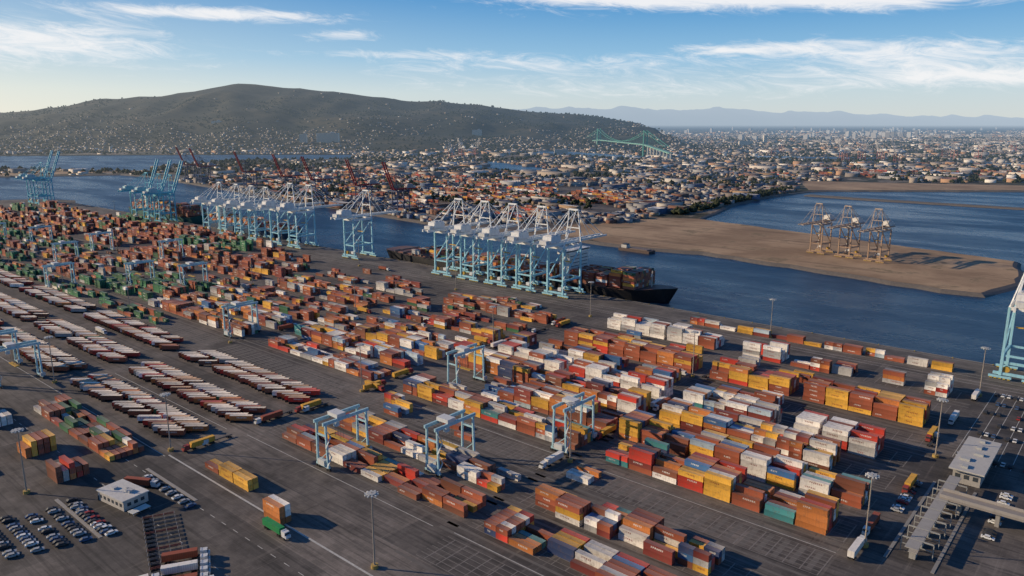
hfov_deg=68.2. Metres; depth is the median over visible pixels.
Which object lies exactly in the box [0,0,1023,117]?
sky
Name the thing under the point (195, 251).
shipping container stack
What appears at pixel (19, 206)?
shipping container stack
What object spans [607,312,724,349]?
shipping container stack
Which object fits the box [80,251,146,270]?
shipping container stack
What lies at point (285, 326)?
semi truck
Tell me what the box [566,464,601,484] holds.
shipping container stack
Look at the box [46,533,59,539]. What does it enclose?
parked car
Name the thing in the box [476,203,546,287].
ship to shore crane
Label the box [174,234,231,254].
shipping container stack
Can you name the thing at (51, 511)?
parked car
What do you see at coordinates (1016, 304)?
ship to shore crane
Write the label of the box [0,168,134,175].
sandy ground
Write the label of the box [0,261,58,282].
shipping container stack
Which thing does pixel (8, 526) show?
parked car
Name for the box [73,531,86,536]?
parked car
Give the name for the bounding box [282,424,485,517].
shipping container stack
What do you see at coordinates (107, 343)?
container trailer row
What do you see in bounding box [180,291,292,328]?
shipping container stack
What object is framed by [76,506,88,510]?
parked car
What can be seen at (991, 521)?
parked car
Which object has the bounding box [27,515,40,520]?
parked car
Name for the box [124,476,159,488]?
semi truck
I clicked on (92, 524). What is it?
parked car
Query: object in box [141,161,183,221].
ship to shore crane
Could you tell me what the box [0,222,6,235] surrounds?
rubber tyred gantry crane
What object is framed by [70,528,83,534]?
parked car
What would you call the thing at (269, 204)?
ship to shore crane
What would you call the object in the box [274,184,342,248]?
ship to shore crane
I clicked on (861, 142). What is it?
ship to shore crane
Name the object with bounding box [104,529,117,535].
parked car
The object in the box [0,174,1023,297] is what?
riprap bank
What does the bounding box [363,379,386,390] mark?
semi truck
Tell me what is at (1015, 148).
ship to shore crane
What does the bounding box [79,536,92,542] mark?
parked car
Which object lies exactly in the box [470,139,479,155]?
ship to shore crane
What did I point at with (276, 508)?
shipping container stack
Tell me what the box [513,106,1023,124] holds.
distant mountains
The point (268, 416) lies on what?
semi truck
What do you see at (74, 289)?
shipping container stack
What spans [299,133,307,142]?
apartment building
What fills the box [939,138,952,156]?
ship to shore crane
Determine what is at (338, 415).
rubber tyred gantry crane
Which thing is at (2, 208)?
shipping container stack
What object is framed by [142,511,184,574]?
trailer chassis row
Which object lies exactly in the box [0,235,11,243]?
shipping container stack
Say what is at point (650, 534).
shipping container stack
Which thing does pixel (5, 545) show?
parked car
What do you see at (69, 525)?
parked car
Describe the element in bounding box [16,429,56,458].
shipping container stack
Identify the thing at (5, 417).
shipping container stack
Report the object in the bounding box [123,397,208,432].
trailer chassis row
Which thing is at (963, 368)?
quay apron
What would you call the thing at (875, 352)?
shipping container stack
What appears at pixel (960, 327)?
water
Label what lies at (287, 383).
container trailer row
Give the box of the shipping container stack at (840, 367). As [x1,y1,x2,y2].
[790,356,857,376]
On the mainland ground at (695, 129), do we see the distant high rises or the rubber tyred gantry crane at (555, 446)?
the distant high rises
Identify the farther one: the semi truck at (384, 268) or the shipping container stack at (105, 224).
the shipping container stack at (105, 224)
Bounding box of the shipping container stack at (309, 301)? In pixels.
[240,283,347,313]
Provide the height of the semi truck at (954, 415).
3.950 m
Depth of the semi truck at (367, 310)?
644.15 m
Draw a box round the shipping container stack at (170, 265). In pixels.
[163,261,239,285]
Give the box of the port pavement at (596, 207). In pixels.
[158,167,730,229]
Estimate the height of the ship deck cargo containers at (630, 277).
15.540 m
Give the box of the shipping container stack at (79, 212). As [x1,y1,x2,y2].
[61,206,98,219]
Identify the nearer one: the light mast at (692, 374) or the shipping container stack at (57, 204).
the light mast at (692, 374)
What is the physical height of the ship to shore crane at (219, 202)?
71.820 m
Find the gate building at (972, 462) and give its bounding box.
[949,436,1001,487]
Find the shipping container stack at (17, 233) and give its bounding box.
[0,227,38,240]
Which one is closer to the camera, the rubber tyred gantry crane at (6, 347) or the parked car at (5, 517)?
the parked car at (5, 517)
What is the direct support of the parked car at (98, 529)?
on the terminal ground at (330, 513)
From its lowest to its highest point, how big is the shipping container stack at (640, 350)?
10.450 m
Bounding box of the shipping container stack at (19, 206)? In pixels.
[10,202,38,211]
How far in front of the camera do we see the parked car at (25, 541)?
292.87 m
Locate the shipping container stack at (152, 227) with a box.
[141,222,198,235]
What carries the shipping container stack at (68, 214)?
on the terminal ground at (330, 513)
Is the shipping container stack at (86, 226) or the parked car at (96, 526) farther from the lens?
the shipping container stack at (86, 226)
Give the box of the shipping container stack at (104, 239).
[84,232,121,246]
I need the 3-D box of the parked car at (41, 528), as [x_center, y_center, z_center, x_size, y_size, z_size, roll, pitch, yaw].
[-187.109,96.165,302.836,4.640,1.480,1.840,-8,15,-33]
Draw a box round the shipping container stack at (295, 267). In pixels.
[243,253,309,271]
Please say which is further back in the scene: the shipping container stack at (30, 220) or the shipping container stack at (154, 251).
the shipping container stack at (30, 220)
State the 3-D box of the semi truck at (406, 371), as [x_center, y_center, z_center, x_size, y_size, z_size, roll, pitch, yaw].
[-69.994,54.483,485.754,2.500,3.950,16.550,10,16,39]
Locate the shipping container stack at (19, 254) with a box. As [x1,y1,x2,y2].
[0,242,35,260]
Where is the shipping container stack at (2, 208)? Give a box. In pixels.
[0,205,13,211]
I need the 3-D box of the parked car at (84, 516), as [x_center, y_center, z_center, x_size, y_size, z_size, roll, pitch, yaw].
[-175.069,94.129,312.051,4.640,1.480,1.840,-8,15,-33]
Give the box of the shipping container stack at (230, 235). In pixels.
[216,230,276,248]
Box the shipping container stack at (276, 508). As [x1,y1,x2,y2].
[262,494,290,524]
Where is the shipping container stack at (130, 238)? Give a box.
[106,227,148,243]
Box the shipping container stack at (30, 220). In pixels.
[0,210,41,225]
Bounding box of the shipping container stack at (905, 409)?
[802,376,931,426]
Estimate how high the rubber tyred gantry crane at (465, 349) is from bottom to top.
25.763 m
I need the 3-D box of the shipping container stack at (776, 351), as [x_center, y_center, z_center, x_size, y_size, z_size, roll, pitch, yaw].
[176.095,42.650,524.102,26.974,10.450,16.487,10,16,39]
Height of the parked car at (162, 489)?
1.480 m
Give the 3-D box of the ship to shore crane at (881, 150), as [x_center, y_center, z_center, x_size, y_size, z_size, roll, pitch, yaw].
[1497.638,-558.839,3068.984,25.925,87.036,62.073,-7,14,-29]
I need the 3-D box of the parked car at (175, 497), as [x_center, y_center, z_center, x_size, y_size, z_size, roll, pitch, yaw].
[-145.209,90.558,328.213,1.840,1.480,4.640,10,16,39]
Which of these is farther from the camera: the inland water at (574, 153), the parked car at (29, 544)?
the inland water at (574, 153)
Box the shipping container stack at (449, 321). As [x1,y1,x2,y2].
[383,304,504,340]
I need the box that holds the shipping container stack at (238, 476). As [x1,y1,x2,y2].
[205,458,258,491]
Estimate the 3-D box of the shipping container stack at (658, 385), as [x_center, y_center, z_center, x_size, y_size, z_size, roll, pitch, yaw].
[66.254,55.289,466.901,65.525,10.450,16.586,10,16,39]
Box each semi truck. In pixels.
[95,326,106,334]
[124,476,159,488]
[140,572,161,575]
[160,559,210,575]
[161,547,209,564]
[177,572,209,575]
[181,434,214,451]
[197,565,210,575]
[198,553,210,562]
[202,434,231,445]
[254,410,282,424]
[262,516,290,539]
[278,323,296,330]
[294,399,320,412]
[302,402,327,412]
[357,306,371,313]
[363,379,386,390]
[365,380,384,391]
[379,266,389,270]
[392,368,413,378]
[474,335,492,344]
[491,339,506,347]
[500,400,520,406]
[531,328,545,332]
[539,450,563,469]
[551,317,565,325]
[556,319,569,327]
[595,423,615,439]
[650,396,666,407]
[653,397,670,411]
[681,369,687,375]
[847,535,866,559]
[862,511,880,536]
[902,473,917,491]
[925,425,937,441]
[927,431,938,446]
[948,410,959,425]
[971,389,980,400]
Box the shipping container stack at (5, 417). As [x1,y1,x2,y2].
[0,409,12,426]
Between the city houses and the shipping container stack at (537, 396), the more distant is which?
the city houses
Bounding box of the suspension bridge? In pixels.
[586,128,672,158]
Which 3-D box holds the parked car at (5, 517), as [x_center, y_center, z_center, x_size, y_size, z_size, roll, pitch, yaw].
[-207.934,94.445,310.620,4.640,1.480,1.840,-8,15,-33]
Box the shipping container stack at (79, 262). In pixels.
[52,252,116,275]
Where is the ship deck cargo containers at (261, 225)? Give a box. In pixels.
[207,212,300,231]
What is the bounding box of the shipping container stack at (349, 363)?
[268,334,390,380]
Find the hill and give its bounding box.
[0,84,703,151]
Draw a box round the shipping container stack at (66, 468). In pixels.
[45,455,89,483]
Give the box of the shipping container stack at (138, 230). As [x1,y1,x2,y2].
[127,226,178,239]
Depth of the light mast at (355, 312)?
640.04 m
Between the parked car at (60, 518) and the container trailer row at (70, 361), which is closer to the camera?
the parked car at (60, 518)
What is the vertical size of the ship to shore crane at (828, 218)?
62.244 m
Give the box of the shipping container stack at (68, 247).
[36,238,84,253]
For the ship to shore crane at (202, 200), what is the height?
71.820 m
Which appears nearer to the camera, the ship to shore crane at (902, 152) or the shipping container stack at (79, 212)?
the shipping container stack at (79, 212)
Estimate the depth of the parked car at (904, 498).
325.67 m
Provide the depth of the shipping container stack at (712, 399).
417.03 m
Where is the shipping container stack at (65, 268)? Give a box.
[31,258,90,278]
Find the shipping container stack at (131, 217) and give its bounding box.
[116,212,160,225]
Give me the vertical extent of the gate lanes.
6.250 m
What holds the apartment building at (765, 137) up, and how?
on the mainland ground at (695, 129)
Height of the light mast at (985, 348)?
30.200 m
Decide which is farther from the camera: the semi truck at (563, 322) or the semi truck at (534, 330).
the semi truck at (563, 322)
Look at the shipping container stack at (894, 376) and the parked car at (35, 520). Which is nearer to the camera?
the parked car at (35, 520)
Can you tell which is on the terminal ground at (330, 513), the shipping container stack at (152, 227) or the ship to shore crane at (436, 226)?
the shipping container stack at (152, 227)
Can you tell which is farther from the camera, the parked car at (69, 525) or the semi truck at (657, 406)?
the semi truck at (657, 406)
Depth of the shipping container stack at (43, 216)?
1228.99 m
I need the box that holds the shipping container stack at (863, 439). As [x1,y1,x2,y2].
[794,409,885,458]
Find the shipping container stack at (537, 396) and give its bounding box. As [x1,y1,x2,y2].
[481,376,622,430]
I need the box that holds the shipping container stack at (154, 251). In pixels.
[130,245,181,260]
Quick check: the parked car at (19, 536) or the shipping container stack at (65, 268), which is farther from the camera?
the shipping container stack at (65, 268)
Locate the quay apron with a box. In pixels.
[67,203,1023,388]
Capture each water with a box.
[0,154,1023,369]
[487,161,557,169]
[536,151,645,156]
[751,156,886,158]
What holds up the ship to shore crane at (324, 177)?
on the port pavement at (596, 207)
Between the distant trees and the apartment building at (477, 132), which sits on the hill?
the apartment building at (477, 132)
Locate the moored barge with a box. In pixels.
[618,243,654,253]
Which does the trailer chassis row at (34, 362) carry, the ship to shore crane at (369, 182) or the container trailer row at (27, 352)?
the container trailer row at (27, 352)
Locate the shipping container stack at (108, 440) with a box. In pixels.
[33,394,143,461]
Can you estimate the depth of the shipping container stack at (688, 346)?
542.79 m
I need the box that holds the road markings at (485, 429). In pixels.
[1,207,1023,575]
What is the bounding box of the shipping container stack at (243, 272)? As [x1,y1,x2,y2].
[198,259,261,280]
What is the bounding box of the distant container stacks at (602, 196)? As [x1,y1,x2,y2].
[224,166,1022,220]
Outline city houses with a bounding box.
[0,90,1023,174]
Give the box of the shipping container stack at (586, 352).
[509,331,680,383]
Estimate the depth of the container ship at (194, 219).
1242.99 m
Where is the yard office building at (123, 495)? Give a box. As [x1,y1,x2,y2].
[96,479,150,516]
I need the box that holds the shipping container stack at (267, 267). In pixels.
[212,251,292,276]
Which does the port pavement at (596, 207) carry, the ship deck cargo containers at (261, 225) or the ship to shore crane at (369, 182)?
the ship to shore crane at (369, 182)
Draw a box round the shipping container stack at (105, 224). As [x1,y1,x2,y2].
[76,215,118,229]
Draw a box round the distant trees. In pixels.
[0,95,1023,214]
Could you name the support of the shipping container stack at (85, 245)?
on the terminal ground at (330, 513)
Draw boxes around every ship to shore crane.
[14,150,52,203]
[21,151,59,204]
[118,159,158,217]
[130,160,171,220]
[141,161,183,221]
[175,147,202,180]
[188,148,216,183]
[190,182,248,229]
[207,184,262,233]
[221,185,280,236]
[233,151,262,191]
[236,187,296,240]
[256,183,323,245]
[271,154,302,194]
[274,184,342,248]
[301,156,333,201]
[330,190,400,259]
[345,159,378,208]
[381,162,416,215]
[422,198,492,276]
[448,141,452,159]
[448,200,517,281]
[457,138,465,156]
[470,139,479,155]
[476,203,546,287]
[505,205,574,292]
[537,208,606,298]
[770,137,775,155]
[778,136,786,152]
[798,203,836,254]
[827,205,864,258]
[837,138,849,158]
[838,140,855,162]
[855,139,870,160]
[857,208,894,262]
[858,135,869,148]
[875,140,887,159]
[891,140,906,161]
[924,135,930,150]
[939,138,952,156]
[950,139,959,158]
[974,139,985,158]
[988,274,1023,383]
[1008,135,1020,150]
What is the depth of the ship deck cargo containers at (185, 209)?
1252.12 m
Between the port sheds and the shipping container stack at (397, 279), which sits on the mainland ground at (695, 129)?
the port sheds
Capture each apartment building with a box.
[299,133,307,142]
[316,132,339,142]
[472,129,481,134]
[554,148,567,152]
[738,140,752,144]
[763,135,767,142]
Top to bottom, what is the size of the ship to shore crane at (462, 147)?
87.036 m
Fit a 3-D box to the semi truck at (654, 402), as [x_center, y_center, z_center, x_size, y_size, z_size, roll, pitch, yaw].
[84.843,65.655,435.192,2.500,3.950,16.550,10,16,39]
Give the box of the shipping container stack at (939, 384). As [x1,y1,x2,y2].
[924,371,953,397]
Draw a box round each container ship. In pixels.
[129,195,206,223]
[205,201,301,239]
[386,237,677,303]
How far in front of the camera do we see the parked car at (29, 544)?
291.04 m
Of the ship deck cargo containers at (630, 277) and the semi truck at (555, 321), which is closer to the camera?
the semi truck at (555, 321)
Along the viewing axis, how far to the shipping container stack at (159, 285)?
731.24 m
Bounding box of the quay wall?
[77,203,1021,369]
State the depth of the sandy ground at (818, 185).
1888.25 m
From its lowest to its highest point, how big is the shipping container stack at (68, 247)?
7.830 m
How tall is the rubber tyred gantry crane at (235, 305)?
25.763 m
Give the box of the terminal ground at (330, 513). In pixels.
[0,199,1023,575]
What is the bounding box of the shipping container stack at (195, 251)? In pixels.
[152,238,214,260]
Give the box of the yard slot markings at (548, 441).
[18,257,961,575]
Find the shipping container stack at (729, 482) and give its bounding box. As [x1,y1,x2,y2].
[606,437,838,535]
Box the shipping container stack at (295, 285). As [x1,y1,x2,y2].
[265,276,376,307]
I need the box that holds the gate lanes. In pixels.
[883,475,976,573]
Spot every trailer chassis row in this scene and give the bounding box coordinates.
[0,310,34,321]
[0,344,68,372]
[19,291,85,312]
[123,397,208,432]
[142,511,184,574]
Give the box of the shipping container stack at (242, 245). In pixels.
[195,233,253,250]
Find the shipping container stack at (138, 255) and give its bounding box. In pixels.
[106,249,171,266]
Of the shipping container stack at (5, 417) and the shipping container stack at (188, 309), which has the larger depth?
the shipping container stack at (188, 309)
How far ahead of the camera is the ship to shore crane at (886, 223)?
877.41 m
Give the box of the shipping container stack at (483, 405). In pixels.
[403,373,592,449]
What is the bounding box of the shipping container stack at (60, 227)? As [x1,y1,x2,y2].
[36,219,77,234]
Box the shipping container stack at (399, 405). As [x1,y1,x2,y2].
[383,391,471,441]
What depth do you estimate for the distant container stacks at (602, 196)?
1724.34 m
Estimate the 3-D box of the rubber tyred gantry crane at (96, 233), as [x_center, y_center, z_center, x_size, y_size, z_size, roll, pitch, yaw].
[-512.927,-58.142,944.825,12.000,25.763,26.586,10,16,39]
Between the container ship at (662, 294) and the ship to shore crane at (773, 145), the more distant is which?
the ship to shore crane at (773, 145)
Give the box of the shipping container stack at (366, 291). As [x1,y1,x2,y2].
[293,274,394,302]
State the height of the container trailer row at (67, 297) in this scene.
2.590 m
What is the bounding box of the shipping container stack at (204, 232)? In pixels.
[161,220,215,237]
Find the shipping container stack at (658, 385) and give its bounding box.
[569,358,673,399]
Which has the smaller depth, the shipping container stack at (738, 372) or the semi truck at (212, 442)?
the semi truck at (212, 442)
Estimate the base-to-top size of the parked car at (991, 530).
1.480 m
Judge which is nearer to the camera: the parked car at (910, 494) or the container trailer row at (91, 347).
the parked car at (910, 494)
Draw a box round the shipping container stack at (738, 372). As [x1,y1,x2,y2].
[709,356,799,395]
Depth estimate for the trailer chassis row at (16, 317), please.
629.32 m
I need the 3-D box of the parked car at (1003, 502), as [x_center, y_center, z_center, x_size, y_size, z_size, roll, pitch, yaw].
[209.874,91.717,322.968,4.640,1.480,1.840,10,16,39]
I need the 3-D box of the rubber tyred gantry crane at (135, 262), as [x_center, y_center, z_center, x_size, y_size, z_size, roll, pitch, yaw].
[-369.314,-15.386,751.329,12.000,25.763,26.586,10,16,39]
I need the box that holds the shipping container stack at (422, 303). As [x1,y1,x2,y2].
[407,296,527,332]
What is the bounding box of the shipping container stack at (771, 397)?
[717,384,783,404]
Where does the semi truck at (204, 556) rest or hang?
on the terminal ground at (330, 513)
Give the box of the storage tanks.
[580,146,832,160]
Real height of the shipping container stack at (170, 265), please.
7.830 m
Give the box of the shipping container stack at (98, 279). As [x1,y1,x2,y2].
[79,272,152,300]
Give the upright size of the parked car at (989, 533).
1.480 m
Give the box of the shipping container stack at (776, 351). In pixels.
[742,340,789,362]
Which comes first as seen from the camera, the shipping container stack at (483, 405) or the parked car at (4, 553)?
the parked car at (4, 553)
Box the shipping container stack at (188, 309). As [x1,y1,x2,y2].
[148,293,257,336]
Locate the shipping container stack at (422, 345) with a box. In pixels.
[318,311,453,359]
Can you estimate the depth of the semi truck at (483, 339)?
556.88 m
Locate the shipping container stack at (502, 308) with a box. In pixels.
[443,292,556,323]
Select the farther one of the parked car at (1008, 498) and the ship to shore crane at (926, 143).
the ship to shore crane at (926, 143)
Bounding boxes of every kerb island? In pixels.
[55,499,102,537]
[146,468,197,500]
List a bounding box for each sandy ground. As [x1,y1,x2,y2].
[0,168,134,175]
[542,218,1017,292]
[800,181,1023,189]
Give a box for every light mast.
[10,428,29,494]
[44,336,56,382]
[159,392,173,451]
[223,303,231,342]
[351,279,356,313]
[356,343,363,391]
[364,490,378,569]
[453,259,457,289]
[566,402,576,462]
[588,281,593,316]
[690,331,698,376]
[769,298,776,337]
[863,472,879,547]
[932,398,948,457]
[979,347,990,396]
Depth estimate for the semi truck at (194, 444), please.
377.20 m
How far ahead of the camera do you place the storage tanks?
3306.18 m
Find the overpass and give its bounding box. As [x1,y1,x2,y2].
[939,488,1023,526]
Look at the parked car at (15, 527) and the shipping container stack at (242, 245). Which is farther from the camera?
the shipping container stack at (242, 245)
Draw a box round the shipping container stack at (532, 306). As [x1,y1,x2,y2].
[478,295,541,309]
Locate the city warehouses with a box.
[8,130,1023,184]
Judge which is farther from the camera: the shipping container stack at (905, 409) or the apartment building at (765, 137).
the apartment building at (765, 137)
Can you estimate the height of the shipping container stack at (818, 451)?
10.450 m
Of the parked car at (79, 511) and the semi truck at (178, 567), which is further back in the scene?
the parked car at (79, 511)
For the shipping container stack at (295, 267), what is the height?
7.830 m
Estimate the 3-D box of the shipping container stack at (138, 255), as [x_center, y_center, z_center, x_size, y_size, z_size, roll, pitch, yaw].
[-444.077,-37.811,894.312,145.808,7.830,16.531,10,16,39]
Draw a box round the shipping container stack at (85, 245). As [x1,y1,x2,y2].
[57,235,107,250]
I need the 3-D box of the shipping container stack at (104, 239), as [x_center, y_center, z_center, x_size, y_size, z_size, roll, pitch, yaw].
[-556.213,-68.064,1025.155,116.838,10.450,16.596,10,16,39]
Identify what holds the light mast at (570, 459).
on the terminal ground at (330, 513)
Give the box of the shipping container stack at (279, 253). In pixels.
[261,247,310,262]
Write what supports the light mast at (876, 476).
on the terminal ground at (330, 513)
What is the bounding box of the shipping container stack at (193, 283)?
[144,264,217,291]
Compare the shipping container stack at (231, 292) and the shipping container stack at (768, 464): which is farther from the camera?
the shipping container stack at (231, 292)
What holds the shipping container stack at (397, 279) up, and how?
on the terminal ground at (330, 513)
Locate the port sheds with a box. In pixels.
[179,161,976,223]
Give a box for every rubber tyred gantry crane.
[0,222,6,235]
[0,328,22,364]
[0,340,45,388]
[28,225,52,241]
[42,262,77,286]
[51,240,80,261]
[88,231,114,250]
[124,259,154,284]
[158,238,184,258]
[177,261,207,284]
[221,300,260,337]
[313,404,372,471]
[424,409,478,477]
[446,343,486,384]
[550,392,596,455]
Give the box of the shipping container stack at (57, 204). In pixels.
[39,200,77,210]
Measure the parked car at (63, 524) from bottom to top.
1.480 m
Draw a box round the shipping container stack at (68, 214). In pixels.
[38,207,73,220]
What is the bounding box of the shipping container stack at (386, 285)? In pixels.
[316,268,422,296]
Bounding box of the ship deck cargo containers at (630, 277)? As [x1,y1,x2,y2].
[412,245,654,289]
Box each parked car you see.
[0,515,12,520]
[0,543,11,549]
[1,518,14,523]
[2,549,16,555]
[5,552,19,558]
[6,523,19,528]
[9,525,22,530]
[11,528,24,533]
[14,530,27,536]
[16,533,30,538]
[19,535,32,541]
[22,538,35,544]
[24,541,38,547]
[25,513,37,518]
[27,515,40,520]
[30,518,42,523]
[30,546,44,552]
[38,525,51,531]
[41,528,53,533]
[45,506,57,511]
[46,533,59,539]
[47,508,60,514]
[49,536,62,541]
[52,538,65,544]
[53,513,65,518]
[55,541,68,547]
[56,516,68,521]
[61,520,74,526]
[64,523,77,528]
[65,497,77,502]
[67,525,80,531]
[70,504,82,509]
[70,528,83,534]
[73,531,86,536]
[75,509,87,514]
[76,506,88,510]
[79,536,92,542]
[81,513,93,518]
[82,510,94,515]
[87,518,99,524]
[90,521,102,526]
[93,523,105,529]
[96,526,109,531]
[99,528,111,534]
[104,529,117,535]
[159,486,170,491]
[165,490,176,495]
[171,494,183,499]
[178,498,189,503]
[184,502,196,508]
[890,507,902,512]
[892,504,904,509]
[896,499,908,504]
[898,496,910,501]
[900,494,912,499]
[902,492,913,496]
[981,534,994,540]
[982,531,995,537]
[983,528,997,534]
[988,519,1001,525]
[997,500,1009,505]
[999,495,1011,500]
[1000,492,1012,497]
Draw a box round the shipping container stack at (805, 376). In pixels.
[738,354,814,382]
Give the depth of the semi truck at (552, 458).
359.01 m
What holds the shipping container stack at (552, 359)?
on the terminal ground at (330, 513)
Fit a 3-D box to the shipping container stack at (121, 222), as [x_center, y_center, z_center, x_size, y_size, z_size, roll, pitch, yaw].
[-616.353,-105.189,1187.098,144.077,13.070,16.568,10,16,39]
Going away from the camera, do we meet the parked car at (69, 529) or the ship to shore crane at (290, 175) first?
the parked car at (69, 529)
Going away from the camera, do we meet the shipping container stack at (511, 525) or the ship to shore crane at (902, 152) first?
the shipping container stack at (511, 525)
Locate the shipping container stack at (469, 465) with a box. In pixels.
[339,408,520,492]
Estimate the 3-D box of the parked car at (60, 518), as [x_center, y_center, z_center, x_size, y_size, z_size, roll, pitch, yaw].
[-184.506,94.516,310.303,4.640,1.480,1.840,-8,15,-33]
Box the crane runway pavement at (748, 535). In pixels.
[68,257,972,575]
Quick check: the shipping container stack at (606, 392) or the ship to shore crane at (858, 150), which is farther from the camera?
the ship to shore crane at (858, 150)
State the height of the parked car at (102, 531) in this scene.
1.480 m
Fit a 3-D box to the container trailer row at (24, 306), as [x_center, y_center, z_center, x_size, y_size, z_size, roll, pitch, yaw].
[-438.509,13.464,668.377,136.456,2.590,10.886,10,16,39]
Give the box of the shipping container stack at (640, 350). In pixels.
[564,326,702,372]
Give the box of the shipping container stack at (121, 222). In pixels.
[99,214,141,228]
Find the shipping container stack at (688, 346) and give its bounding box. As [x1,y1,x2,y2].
[618,329,703,353]
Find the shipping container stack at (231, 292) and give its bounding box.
[210,284,319,320]
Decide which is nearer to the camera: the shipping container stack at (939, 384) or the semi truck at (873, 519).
the semi truck at (873, 519)
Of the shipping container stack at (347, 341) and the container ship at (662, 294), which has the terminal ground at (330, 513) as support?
the shipping container stack at (347, 341)
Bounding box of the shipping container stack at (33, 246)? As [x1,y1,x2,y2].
[6,239,57,257]
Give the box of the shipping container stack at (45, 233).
[14,225,61,238]
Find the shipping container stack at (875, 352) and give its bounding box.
[690,316,953,371]
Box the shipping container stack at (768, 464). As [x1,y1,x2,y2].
[619,409,870,508]
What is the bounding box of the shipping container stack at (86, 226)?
[56,217,98,231]
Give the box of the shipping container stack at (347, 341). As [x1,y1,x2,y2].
[294,321,422,368]
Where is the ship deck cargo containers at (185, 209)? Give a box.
[132,198,206,216]
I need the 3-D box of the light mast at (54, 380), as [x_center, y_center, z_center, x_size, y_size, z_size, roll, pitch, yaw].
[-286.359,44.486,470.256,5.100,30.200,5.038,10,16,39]
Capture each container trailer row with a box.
[0,269,33,283]
[0,275,23,286]
[0,292,49,316]
[0,299,37,319]
[0,327,87,367]
[0,334,69,370]
[18,287,86,311]
[30,285,95,308]
[33,321,127,361]
[46,319,139,355]
[69,378,185,434]
[83,313,179,348]
[87,374,208,430]
[96,310,183,341]
[128,367,252,420]
[141,361,266,411]
[178,351,309,401]
[198,350,320,394]
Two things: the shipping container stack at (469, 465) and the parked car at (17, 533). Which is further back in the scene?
the shipping container stack at (469, 465)
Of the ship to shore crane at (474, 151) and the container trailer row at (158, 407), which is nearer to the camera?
the container trailer row at (158, 407)
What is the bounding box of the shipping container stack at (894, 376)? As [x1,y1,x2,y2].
[882,368,906,385]
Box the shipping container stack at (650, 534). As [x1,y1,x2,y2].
[535,483,724,575]
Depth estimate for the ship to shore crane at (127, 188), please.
1267.20 m
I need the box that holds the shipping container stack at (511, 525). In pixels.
[484,505,676,575]
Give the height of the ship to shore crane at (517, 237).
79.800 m
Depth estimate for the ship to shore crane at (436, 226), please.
799.32 m
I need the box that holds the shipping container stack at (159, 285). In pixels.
[112,270,188,296]
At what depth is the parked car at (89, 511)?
314.33 m
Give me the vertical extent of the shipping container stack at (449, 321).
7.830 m
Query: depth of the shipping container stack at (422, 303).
628.97 m
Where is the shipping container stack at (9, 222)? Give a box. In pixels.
[0,217,16,227]
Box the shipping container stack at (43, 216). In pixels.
[20,210,61,222]
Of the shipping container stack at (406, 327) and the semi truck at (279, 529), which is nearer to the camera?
the semi truck at (279, 529)
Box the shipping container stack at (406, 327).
[345,313,481,346]
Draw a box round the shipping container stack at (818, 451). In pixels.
[659,397,841,470]
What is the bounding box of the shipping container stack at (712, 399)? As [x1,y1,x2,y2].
[683,383,781,423]
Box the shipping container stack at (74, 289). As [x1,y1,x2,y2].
[52,282,123,307]
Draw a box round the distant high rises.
[662,127,1017,139]
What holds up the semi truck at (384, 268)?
on the terminal ground at (330, 513)
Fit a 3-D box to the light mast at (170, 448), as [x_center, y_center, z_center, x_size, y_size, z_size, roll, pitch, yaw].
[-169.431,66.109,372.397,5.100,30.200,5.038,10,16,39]
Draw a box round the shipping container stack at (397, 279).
[362,268,420,287]
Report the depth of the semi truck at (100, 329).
581.02 m
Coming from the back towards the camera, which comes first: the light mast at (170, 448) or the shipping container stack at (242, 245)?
the shipping container stack at (242, 245)
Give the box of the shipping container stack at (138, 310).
[117,303,168,323]
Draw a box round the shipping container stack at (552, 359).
[498,339,573,371]
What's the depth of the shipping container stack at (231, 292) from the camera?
664.13 m
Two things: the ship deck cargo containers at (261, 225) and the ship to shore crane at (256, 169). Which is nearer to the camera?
the ship deck cargo containers at (261, 225)
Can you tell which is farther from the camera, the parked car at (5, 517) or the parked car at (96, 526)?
the parked car at (5, 517)
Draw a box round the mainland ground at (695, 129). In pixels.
[2,125,1023,291]
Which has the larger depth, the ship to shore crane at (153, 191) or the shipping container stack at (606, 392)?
the ship to shore crane at (153, 191)
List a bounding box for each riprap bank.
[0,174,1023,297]
[805,195,1023,209]
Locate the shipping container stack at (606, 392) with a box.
[454,346,651,413]
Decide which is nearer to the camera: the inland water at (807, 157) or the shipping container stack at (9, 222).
the shipping container stack at (9, 222)

